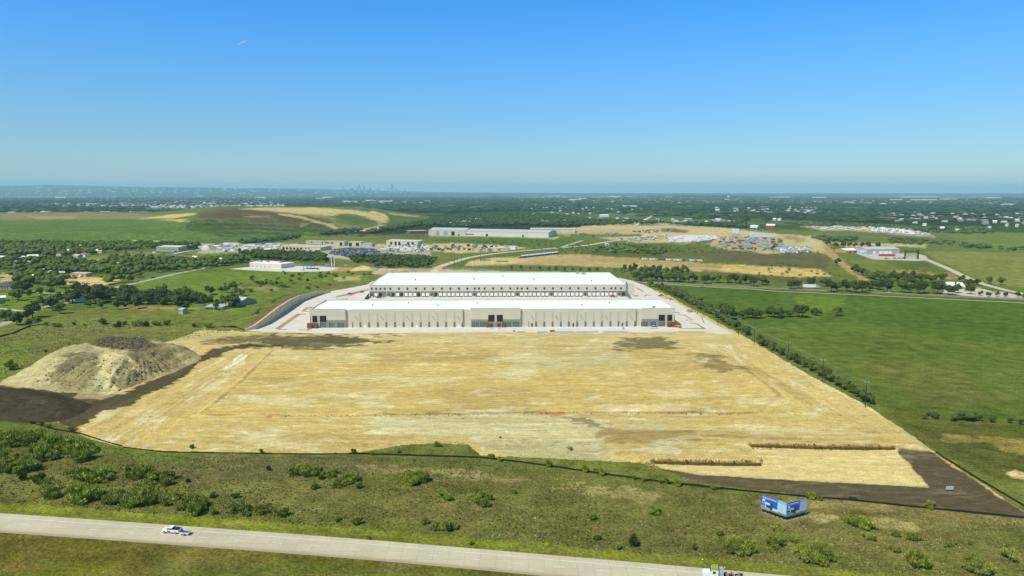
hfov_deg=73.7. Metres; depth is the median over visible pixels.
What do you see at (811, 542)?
shrub
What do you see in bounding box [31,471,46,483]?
shrub
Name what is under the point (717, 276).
tree
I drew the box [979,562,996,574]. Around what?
shrub
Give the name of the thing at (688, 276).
tree
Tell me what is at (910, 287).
tree
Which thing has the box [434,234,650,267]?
hill road
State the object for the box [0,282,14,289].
house
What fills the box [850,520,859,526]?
shrub
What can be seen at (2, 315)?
tree
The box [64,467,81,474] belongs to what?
shrub
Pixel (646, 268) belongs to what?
tree
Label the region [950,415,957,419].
tree
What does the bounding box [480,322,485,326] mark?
window
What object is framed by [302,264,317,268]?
fuel canopy
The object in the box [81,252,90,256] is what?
house
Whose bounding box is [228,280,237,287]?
tree
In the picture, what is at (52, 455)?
shrub
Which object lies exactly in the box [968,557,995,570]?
shrub
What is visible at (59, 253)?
village house
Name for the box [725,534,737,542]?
shrub
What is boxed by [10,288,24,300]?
tree
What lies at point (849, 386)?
tree
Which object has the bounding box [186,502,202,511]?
shrub
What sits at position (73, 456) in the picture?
shrub
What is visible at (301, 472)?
shrub
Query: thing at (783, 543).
shrub
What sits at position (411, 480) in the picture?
shrub
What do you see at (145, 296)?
tree
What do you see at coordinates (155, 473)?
shrub
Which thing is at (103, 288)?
tree
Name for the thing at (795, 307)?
tree
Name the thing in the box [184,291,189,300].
tree
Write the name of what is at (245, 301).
barn
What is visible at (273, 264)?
store
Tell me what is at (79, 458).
shrub
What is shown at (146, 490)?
shrub
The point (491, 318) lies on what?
upper window
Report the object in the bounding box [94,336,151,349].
topsoil clods
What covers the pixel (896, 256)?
gravel yard
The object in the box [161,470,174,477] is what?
shrub
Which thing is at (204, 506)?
shrub
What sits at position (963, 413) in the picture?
tree
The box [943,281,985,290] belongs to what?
store
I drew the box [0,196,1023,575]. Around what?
ground
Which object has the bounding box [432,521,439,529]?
shrub
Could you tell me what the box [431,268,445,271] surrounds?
sand heap
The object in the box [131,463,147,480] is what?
shrub
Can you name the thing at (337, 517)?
shrub
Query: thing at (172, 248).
house
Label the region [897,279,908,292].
tree
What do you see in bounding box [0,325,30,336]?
silt fence
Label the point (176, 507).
shrub
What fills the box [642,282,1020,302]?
road
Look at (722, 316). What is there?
tree
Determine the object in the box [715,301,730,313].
tree
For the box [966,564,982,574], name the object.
shrub
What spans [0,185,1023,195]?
hills
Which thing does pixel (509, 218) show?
wood
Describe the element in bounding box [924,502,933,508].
shrub
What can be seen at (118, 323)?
shrub
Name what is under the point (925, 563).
shrub
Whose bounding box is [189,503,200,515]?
shrub
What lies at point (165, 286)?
tree
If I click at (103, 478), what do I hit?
shrub
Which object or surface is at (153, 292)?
tree
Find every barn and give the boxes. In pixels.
[223,297,256,305]
[766,224,775,227]
[835,248,856,252]
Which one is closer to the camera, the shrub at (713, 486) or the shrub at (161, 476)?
the shrub at (713, 486)
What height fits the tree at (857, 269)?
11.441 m
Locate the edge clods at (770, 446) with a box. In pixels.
[650,443,893,461]
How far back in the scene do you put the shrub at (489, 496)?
234.23 m
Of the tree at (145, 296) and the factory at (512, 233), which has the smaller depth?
the tree at (145, 296)
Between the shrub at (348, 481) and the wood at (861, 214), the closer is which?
the shrub at (348, 481)
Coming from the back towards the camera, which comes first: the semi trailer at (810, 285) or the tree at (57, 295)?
the semi trailer at (810, 285)
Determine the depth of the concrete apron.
537.56 m
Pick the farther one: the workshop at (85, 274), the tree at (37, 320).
the workshop at (85, 274)
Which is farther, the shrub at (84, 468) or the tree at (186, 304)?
the tree at (186, 304)
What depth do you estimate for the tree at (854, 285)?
716.23 m
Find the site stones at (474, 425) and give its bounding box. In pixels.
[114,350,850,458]
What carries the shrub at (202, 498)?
on the ground at (908, 356)
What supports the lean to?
on the ground at (908, 356)
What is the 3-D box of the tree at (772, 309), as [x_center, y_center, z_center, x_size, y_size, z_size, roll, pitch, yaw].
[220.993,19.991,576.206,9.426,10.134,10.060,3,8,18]
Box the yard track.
[554,240,583,248]
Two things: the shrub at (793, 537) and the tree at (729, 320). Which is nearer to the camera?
the shrub at (793, 537)
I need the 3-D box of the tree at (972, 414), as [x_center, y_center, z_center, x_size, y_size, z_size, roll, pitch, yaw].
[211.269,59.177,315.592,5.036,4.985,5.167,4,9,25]
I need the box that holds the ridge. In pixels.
[632,195,829,197]
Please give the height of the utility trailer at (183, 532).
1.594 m
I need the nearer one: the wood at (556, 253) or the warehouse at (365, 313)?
the warehouse at (365, 313)
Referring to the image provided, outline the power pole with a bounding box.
[864,381,873,408]
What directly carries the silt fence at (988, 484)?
on the ground at (908, 356)
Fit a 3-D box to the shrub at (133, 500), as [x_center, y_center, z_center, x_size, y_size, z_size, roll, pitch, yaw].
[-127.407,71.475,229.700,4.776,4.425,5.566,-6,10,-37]
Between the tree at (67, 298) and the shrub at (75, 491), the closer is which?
the shrub at (75, 491)
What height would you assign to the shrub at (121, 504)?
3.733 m
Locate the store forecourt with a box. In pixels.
[233,266,337,271]
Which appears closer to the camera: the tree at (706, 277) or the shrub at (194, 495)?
the shrub at (194, 495)
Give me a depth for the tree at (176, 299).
630.85 m
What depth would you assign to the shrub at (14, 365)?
406.60 m
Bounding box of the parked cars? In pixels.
[329,247,426,255]
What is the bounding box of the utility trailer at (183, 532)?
[179,529,190,535]
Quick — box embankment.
[217,291,315,328]
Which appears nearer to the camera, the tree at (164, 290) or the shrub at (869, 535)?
the shrub at (869, 535)
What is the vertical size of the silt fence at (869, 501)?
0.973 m
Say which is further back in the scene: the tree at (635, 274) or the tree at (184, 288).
the tree at (635, 274)
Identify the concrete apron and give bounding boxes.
[247,278,731,333]
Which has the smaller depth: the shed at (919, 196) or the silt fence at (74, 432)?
the silt fence at (74, 432)
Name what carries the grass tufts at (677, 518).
on the ground at (908, 356)
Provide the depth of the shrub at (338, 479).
247.32 m
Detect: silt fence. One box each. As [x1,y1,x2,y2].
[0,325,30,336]
[14,418,121,446]
[122,446,349,454]
[350,452,1023,517]
[936,451,1023,505]
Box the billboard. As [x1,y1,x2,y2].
[761,495,806,519]
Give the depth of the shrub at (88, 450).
270.80 m
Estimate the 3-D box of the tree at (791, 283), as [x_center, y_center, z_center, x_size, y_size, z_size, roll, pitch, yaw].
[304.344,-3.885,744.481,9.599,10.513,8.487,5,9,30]
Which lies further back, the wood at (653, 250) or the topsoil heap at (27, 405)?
the wood at (653, 250)
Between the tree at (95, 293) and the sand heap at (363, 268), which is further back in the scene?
the sand heap at (363, 268)
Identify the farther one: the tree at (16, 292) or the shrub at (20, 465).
the tree at (16, 292)
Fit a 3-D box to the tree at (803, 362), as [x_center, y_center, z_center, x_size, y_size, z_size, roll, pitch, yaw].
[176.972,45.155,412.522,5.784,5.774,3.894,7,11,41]
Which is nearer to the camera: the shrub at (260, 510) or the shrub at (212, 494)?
the shrub at (260, 510)
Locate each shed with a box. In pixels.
[0,295,5,300]
[178,308,188,313]
[530,228,574,232]
[750,236,771,238]
[854,246,899,253]
[901,196,937,196]
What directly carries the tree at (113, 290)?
on the ground at (908, 356)
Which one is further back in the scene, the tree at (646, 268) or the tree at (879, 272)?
the tree at (646, 268)
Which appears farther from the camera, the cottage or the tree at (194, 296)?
the cottage
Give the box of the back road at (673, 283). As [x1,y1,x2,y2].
[110,250,1023,299]
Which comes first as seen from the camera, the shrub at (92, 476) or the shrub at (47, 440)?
the shrub at (92, 476)
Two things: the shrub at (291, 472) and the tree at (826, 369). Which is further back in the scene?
the tree at (826, 369)
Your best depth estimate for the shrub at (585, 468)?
257.71 m
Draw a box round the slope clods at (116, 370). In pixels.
[61,357,169,390]
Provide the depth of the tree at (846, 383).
364.20 m
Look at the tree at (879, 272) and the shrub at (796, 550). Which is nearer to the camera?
the shrub at (796, 550)
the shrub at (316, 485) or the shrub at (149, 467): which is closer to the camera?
the shrub at (316, 485)
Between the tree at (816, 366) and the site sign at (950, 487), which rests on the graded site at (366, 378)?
the site sign at (950, 487)
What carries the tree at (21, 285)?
on the ground at (908, 356)
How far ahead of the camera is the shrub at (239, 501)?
226.94 m
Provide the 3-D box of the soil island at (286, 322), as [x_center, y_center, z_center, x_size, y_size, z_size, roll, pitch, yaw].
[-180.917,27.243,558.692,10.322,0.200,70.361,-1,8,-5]
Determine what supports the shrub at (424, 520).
on the ground at (908, 356)
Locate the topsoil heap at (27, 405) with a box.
[0,387,91,423]
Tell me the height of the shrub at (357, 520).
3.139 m
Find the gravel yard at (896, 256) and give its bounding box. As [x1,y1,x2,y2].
[859,253,927,260]
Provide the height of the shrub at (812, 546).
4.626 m
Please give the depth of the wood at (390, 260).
1054.87 m
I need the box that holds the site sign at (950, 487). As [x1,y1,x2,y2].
[945,486,953,491]
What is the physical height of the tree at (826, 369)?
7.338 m
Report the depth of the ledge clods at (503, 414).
325.26 m
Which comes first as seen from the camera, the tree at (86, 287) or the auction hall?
the tree at (86, 287)
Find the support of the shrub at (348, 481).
on the ground at (908, 356)
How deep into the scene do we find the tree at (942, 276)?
803.76 m
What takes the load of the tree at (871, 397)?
on the ground at (908, 356)
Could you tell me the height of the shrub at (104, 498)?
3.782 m
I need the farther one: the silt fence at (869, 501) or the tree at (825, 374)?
the tree at (825, 374)
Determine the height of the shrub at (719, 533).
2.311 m
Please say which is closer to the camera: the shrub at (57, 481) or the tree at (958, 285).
the shrub at (57, 481)
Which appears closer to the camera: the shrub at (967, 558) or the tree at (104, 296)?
the shrub at (967, 558)
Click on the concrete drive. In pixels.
(956, 272)
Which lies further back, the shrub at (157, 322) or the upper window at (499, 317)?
the shrub at (157, 322)
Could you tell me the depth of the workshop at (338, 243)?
1348.54 m
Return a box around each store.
[250,260,293,268]
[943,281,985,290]
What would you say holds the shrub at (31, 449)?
on the ground at (908, 356)
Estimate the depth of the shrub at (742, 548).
198.92 m
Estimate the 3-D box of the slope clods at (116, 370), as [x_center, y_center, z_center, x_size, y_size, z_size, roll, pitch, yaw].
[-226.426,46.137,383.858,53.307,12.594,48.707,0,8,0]
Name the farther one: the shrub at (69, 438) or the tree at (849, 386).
the tree at (849, 386)
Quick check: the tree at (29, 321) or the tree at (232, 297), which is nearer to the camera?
the tree at (29, 321)
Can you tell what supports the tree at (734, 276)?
on the ground at (908, 356)
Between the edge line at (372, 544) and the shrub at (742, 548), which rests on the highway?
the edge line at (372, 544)
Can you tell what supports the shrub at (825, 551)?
on the ground at (908, 356)
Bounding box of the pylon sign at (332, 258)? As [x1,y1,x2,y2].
[331,255,334,265]
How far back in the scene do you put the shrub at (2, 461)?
258.03 m
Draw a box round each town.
[6,196,300,207]
[8,185,376,195]
[321,196,1023,203]
[449,204,1023,223]
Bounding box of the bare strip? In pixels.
[759,511,806,521]
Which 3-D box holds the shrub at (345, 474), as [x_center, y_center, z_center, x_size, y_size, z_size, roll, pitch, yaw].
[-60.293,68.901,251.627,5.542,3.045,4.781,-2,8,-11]
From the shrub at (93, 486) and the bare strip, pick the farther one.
the shrub at (93, 486)
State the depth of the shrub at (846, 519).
217.58 m
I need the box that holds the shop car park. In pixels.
[942,289,1022,297]
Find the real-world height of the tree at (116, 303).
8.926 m
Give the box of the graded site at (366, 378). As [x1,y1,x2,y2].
[0,288,1023,515]
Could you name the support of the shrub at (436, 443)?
on the ground at (908, 356)
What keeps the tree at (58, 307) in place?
on the ground at (908, 356)
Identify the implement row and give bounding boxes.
[879,254,894,255]
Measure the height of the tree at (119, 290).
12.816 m
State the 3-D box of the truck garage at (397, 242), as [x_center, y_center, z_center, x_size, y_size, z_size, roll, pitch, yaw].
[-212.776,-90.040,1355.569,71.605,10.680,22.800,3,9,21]
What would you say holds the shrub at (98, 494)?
on the ground at (908, 356)
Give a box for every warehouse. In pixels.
[307,299,677,328]
[369,272,634,296]
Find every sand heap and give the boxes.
[350,266,373,270]
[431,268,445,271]
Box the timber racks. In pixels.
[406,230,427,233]
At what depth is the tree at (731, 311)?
563.83 m
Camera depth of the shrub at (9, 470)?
257.23 m
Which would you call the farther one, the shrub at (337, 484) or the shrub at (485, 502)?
the shrub at (337, 484)
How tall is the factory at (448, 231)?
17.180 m
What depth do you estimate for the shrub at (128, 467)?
253.97 m
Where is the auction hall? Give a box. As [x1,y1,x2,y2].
[281,244,331,250]
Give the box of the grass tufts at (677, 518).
[0,445,1023,575]
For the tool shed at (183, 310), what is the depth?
593.03 m
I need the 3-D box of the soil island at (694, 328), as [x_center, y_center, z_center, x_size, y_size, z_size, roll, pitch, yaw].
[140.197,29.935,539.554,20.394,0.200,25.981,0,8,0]
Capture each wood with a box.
[0,197,1023,221]
[0,217,441,248]
[0,240,250,284]
[211,233,839,288]
[238,248,437,267]
[424,212,749,227]
[593,221,1023,253]
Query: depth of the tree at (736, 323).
521.91 m
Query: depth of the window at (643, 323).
536.79 m
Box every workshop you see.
[70,272,91,276]
[323,241,347,245]
[348,241,364,245]
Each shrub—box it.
[0,432,11,439]
[0,439,9,449]
[0,445,11,458]
[0,456,17,462]
[0,459,6,465]
[0,462,13,470]
[0,463,14,472]
[2,433,22,446]
[8,363,18,368]
[8,428,23,437]
[11,465,25,473]
[18,460,40,471]
[18,463,34,471]
[19,433,37,446]
[19,471,28,480]
[22,458,36,462]
[23,452,42,460]
[24,430,44,435]
[28,440,47,447]
[28,443,49,453]
[31,427,47,436]
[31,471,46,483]
[33,443,52,454]
[37,477,51,483]
[38,488,57,499]
[40,430,62,444]
[40,433,61,441]
[40,479,60,487]
[41,482,64,495]
[44,449,58,459]
[46,490,60,498]
[51,440,67,450]
[59,444,72,453]
[60,435,74,443]
[62,449,74,454]
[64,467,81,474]
[64,483,78,492]
[64,486,93,503]
[68,449,90,458]
[70,438,92,449]
[70,484,87,493]
[71,451,87,461]
[71,482,100,499]
[73,470,89,480]
[74,443,90,450]
[74,447,97,458]
[76,466,89,472]
[78,464,107,482]
[79,443,96,452]
[90,489,106,499]
[96,472,114,482]
[100,493,113,504]
[103,465,113,473]
[107,486,125,493]
[107,493,117,504]
[111,491,134,503]
[115,321,121,326]
[118,495,136,506]
[120,463,135,478]
[126,492,140,506]
[131,319,141,325]
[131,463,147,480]
[134,486,161,505]
[135,463,153,474]
[136,472,157,486]
[137,483,161,490]
[138,491,156,502]
[149,468,160,479]
[152,320,161,324]
[158,475,173,485]
[158,490,178,502]
[159,470,176,478]
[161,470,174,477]
[161,500,176,503]
[170,490,185,498]
[173,499,185,508]
[173,500,183,510]
[181,492,197,502]
[186,501,202,512]
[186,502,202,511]
[188,494,207,504]
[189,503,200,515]
[195,500,206,510]
[203,321,212,327]
[209,491,215,497]
[209,505,215,514]
[224,498,243,507]
[224,502,240,511]
[230,492,239,497]
[236,501,252,511]
[257,507,269,513]
[258,502,273,510]
[272,507,278,515]
[278,506,289,516]
[286,465,297,476]
[294,464,301,474]
[298,467,309,475]
[302,465,312,472]
[307,465,318,476]
[310,482,319,489]
[311,465,323,474]
[318,472,323,478]
[325,470,336,478]
[329,480,345,488]
[329,514,340,520]
[333,467,342,471]
[335,477,344,481]
[341,471,355,479]
[343,477,351,483]
[349,473,358,481]
[351,516,362,524]
[356,481,361,488]
[403,470,412,478]
[407,476,417,485]
[416,470,429,482]
[420,515,429,523]
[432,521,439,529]
[433,441,441,445]
[435,489,447,496]
[442,492,451,499]
[442,520,450,529]
[451,520,457,529]
[467,493,475,499]
[472,494,482,501]
[478,491,485,497]
[480,497,490,506]
[485,493,492,499]
[545,460,552,466]
[581,464,589,471]
[589,513,595,519]
[593,534,600,539]
[598,467,605,474]
[628,533,638,546]
[647,503,659,514]
[672,479,681,486]
[690,541,696,549]
[711,484,720,488]
[716,529,722,535]
[722,538,739,553]
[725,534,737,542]
[734,544,745,554]
[736,538,749,544]
[736,549,749,554]
[744,538,758,553]
[765,534,784,548]
[770,523,783,533]
[775,536,786,545]
[788,534,798,542]
[792,544,807,557]
[797,542,807,549]
[799,548,820,558]
[801,548,819,562]
[805,491,815,499]
[806,539,822,546]
[808,543,822,550]
[810,541,832,558]
[813,542,833,555]
[817,555,828,566]
[829,552,836,560]
[843,516,850,522]
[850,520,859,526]
[857,515,877,528]
[859,523,869,529]
[861,531,872,539]
[888,544,900,552]
[890,527,900,536]
[904,531,911,538]
[904,547,931,567]
[911,531,922,539]
[916,558,930,567]
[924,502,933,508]
[960,560,971,569]
[962,553,981,561]
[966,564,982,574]
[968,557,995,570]
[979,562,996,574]
[981,559,994,571]
[1000,547,1019,559]
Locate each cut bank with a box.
[650,459,760,465]
[750,443,895,449]
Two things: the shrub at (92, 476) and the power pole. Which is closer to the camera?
the shrub at (92, 476)
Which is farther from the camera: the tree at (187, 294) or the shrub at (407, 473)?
the tree at (187, 294)
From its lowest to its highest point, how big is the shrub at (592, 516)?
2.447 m
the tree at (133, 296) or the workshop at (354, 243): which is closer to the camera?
the tree at (133, 296)
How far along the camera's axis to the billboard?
221.92 m
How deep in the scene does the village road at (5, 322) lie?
799.07 m
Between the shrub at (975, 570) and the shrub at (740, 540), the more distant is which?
the shrub at (740, 540)
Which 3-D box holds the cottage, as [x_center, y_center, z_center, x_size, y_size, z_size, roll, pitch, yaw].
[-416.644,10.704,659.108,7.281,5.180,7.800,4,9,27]
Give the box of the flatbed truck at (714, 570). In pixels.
[702,564,742,575]
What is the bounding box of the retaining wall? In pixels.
[245,291,330,330]
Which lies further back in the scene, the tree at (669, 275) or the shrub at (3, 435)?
the tree at (669, 275)
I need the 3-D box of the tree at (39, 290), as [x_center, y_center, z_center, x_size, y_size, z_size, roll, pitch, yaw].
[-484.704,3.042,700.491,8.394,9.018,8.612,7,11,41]
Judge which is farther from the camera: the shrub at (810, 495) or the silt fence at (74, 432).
the silt fence at (74, 432)
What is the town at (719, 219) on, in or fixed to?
on the ground at (908, 356)
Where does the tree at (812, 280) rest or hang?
on the ground at (908, 356)
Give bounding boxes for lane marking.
[20,524,652,575]
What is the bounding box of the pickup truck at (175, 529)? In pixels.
[161,525,181,533]
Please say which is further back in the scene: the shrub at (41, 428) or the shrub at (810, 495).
the shrub at (41, 428)
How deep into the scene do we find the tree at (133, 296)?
639.30 m
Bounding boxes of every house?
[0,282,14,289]
[56,251,64,255]
[72,254,82,257]
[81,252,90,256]
[156,245,186,251]
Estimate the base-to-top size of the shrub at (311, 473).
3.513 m
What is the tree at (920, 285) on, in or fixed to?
on the ground at (908, 356)
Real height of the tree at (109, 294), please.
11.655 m
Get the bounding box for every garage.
[306,240,322,243]
[386,239,422,245]
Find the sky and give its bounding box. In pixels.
[0,0,1023,192]
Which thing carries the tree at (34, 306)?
on the ground at (908, 356)
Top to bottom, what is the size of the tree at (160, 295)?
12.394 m
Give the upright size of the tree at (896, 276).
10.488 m
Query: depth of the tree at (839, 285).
726.16 m
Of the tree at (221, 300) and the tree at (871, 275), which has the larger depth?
the tree at (871, 275)
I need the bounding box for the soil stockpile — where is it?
[3,340,200,392]
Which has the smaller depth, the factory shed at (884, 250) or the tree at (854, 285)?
the tree at (854, 285)
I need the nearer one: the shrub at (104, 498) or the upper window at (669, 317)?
the shrub at (104, 498)
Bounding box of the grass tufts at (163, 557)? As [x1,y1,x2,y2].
[0,538,498,575]
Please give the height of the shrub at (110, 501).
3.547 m
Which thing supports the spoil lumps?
on the soil stockpile
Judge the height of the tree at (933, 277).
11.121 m
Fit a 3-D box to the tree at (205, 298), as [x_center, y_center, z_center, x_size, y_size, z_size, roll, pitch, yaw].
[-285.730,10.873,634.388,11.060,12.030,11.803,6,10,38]
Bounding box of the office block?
[361,243,374,246]
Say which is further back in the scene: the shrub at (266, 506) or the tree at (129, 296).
the tree at (129, 296)
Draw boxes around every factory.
[428,227,471,235]
[466,229,555,237]
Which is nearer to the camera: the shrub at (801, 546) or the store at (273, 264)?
the shrub at (801, 546)
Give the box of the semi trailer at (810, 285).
[803,284,819,287]
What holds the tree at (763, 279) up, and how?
on the ground at (908, 356)
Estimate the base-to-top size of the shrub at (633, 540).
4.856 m
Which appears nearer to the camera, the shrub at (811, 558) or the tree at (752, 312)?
the shrub at (811, 558)
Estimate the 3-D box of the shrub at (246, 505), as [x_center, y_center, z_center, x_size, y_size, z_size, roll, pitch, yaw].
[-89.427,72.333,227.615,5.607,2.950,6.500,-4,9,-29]
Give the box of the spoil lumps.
[32,345,190,391]
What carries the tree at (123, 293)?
on the ground at (908, 356)
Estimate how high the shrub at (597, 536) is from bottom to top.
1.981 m
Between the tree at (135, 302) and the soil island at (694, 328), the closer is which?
the soil island at (694, 328)
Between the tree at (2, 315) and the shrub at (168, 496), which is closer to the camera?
the shrub at (168, 496)
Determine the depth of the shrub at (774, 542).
203.43 m
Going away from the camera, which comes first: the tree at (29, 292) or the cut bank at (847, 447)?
the cut bank at (847, 447)
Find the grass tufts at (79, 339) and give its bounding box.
[0,320,239,373]
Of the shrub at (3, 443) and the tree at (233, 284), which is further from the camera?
the tree at (233, 284)
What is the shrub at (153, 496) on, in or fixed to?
on the ground at (908, 356)
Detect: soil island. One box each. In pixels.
[275,314,305,329]
[336,289,368,296]
[680,323,705,328]
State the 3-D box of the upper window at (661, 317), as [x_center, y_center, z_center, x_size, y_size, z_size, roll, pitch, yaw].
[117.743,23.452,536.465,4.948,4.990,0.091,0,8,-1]
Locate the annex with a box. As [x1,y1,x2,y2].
[857,251,866,253]
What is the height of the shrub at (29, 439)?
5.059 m
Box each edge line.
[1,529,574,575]
[3,517,699,572]
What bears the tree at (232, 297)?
on the ground at (908, 356)
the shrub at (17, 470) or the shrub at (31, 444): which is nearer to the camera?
the shrub at (17, 470)
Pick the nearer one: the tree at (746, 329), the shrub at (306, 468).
the shrub at (306, 468)
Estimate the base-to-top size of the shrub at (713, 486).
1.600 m
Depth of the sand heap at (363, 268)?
923.57 m
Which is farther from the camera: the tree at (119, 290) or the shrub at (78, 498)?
the tree at (119, 290)
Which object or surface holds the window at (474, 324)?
in the warehouse at (365, 313)
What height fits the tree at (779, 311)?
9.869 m
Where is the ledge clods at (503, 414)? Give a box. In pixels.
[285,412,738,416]
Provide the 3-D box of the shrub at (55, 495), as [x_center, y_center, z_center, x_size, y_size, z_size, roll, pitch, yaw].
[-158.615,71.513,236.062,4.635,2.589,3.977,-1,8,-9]
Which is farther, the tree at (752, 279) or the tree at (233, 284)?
the tree at (752, 279)
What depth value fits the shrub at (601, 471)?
254.91 m
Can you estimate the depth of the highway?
203.49 m
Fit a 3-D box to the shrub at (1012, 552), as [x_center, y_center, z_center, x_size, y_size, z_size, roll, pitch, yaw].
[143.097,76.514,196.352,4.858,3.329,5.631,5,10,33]
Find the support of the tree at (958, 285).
on the ground at (908, 356)
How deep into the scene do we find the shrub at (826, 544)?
198.55 m
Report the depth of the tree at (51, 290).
698.02 m
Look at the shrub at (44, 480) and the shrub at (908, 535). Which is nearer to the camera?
the shrub at (908, 535)
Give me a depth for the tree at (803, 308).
572.16 m
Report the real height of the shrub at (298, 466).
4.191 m
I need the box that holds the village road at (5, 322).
[0,260,245,326]
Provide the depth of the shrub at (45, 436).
283.65 m
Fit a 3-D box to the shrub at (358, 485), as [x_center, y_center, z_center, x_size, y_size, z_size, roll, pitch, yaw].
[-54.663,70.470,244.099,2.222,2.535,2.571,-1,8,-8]
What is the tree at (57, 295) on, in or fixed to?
on the ground at (908, 356)
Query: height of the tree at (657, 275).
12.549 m
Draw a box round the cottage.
[75,296,86,301]
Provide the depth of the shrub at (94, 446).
277.70 m
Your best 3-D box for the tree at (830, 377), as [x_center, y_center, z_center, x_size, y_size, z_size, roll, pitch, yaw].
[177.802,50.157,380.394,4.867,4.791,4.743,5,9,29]
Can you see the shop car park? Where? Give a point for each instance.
(975, 293)
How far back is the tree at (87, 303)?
622.82 m
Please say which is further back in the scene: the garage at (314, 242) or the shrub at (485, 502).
the garage at (314, 242)
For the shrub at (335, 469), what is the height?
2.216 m
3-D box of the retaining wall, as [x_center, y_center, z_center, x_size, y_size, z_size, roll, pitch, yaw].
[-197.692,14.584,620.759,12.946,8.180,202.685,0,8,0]
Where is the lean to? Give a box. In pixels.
[204,304,227,309]
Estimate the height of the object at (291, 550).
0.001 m
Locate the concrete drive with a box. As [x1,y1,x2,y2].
[926,259,1023,293]
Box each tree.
[0,310,5,318]
[4,308,13,319]
[8,311,25,324]
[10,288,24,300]
[14,281,28,293]
[22,310,31,318]
[23,289,32,295]
[23,300,41,317]
[24,318,32,323]
[33,317,42,324]
[35,287,43,294]
[35,296,45,307]
[43,296,58,309]
[45,287,56,295]
[52,292,61,299]
[52,302,66,313]
[54,276,65,288]
[63,288,77,302]
[64,292,74,300]
[69,281,82,289]
[79,283,91,290]
[82,290,94,301]
[83,301,90,307]
[88,289,103,303]
[96,301,103,306]
[97,285,108,291]
[100,291,107,299]
[105,290,112,301]
[109,287,124,293]
[111,300,122,309]
[113,288,123,300]
[118,287,133,294]
[121,290,130,300]
[121,292,131,303]
[124,285,134,290]
[130,293,141,300]
[131,296,138,304]
[141,291,152,304]
[145,289,157,303]
[153,291,164,304]
[156,283,167,289]
[156,288,167,294]
[159,297,165,304]
[170,295,182,305]
[171,291,185,304]
[179,285,193,291]
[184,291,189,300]
[184,301,189,307]
[189,292,199,300]
[197,293,210,303]
[205,285,213,291]
[219,294,226,304]
[224,292,238,306]
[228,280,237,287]
[632,271,640,278]
[642,272,650,280]
[643,265,650,271]
[654,271,662,280]
[662,267,670,273]
[665,272,673,281]
[674,273,683,281]
[685,272,692,279]
[700,274,709,283]
[712,274,721,282]
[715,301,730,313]
[719,314,726,321]
[725,273,731,282]
[725,318,733,325]
[726,305,735,316]
[731,273,739,282]
[732,320,741,326]
[737,310,744,316]
[741,274,749,283]
[742,326,750,332]
[743,308,752,315]
[746,307,755,316]
[749,276,758,285]
[753,309,760,318]
[758,275,766,282]
[764,308,772,316]
[768,306,777,314]
[768,340,778,350]
[775,307,782,316]
[778,347,785,354]
[787,280,795,288]
[793,304,800,316]
[795,280,801,285]
[798,304,809,317]
[800,358,806,366]
[807,277,815,283]
[808,359,815,365]
[812,363,820,369]
[816,368,821,373]
[823,367,832,372]
[823,370,833,380]
[825,279,836,291]
[826,374,835,381]
[833,306,843,315]
[834,257,841,265]
[835,281,842,290]
[837,377,849,387]
[840,379,853,387]
[841,279,849,290]
[846,384,855,392]
[847,280,860,291]
[853,266,861,274]
[858,280,869,292]
[860,390,871,401]
[866,394,875,401]
[867,272,876,279]
[876,270,885,278]
[879,273,889,278]
[880,279,892,291]
[892,273,901,281]
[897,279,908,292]
[902,273,913,278]
[906,276,915,283]
[907,284,914,292]
[909,270,917,278]
[913,280,925,293]
[915,273,923,279]
[921,273,930,281]
[929,274,937,280]
[929,409,938,415]
[931,280,945,293]
[938,273,948,279]
[943,285,951,291]
[950,286,958,294]
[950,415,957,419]
[953,283,962,292]
[958,410,969,420]
[965,284,975,292]
[965,411,975,418]
[997,277,1005,282]
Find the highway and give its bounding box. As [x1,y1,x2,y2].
[0,513,785,575]
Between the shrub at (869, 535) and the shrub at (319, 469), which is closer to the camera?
the shrub at (869, 535)
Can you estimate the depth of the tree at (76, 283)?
699.50 m
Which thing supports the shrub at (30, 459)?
on the ground at (908, 356)
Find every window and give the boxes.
[320,316,325,321]
[338,322,343,327]
[472,322,478,326]
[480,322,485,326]
[488,315,494,321]
[497,315,502,321]
[505,322,510,326]
[513,322,518,326]
[641,321,646,326]
[658,315,664,320]
[658,321,663,326]
[667,315,671,320]
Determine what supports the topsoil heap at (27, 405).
on the graded site at (366, 378)
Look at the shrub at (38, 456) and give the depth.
266.34 m
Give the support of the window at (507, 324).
in the warehouse at (365, 313)
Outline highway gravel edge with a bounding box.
[0,530,564,575]
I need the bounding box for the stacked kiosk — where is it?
[904,250,918,258]
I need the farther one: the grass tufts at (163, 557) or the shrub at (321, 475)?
the shrub at (321, 475)
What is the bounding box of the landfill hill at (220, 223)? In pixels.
[0,206,431,241]
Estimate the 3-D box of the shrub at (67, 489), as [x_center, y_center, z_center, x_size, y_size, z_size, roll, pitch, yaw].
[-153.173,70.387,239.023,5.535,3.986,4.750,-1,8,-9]

